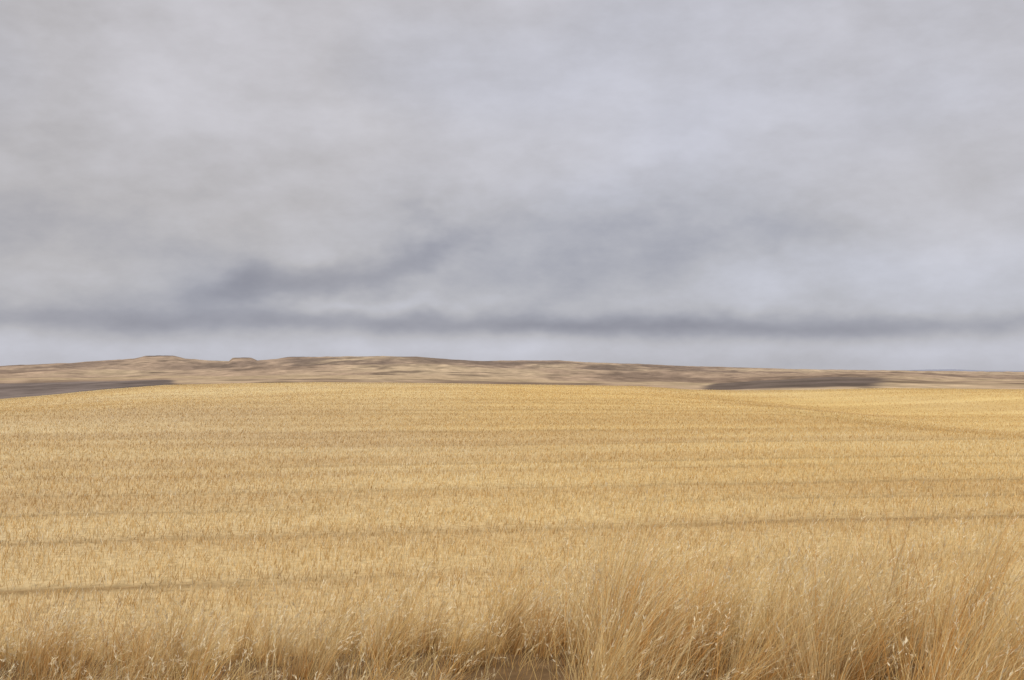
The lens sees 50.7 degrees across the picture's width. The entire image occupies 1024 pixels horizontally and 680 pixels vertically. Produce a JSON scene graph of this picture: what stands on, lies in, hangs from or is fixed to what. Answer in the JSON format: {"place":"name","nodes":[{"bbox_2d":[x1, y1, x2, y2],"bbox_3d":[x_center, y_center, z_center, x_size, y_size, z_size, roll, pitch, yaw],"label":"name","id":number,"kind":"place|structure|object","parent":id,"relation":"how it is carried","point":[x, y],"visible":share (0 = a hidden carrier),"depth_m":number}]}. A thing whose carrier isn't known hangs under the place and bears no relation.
{"place":"outdoors","nodes":[
{"label":"outdoors","id":0,"kind":"place"},
{"bbox_2d":[0,355,1023,679],"bbox_3d":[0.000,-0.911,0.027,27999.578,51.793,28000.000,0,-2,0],"label":"ground terrain","id":1,"kind":"structure","parent":0,"point":[38,381],"depth_m":36.73},
{"bbox_2d":[0,382,1023,660],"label":"wheat stubble","id":2,"kind":"object","parent":1,"relation":"on","point":[636,396],"visible":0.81,"depth_m":29.29},
{"bbox_2d":[0,418,1023,679],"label":"tall dry grass","id":3,"kind":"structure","parent":1,"relation":"on","point":[612,638],"depth_m":7.65},
{"bbox_2d":[0,0,1023,370],"label":"sky","id":4,"kind":"structure","parent":0,"point":[779,184]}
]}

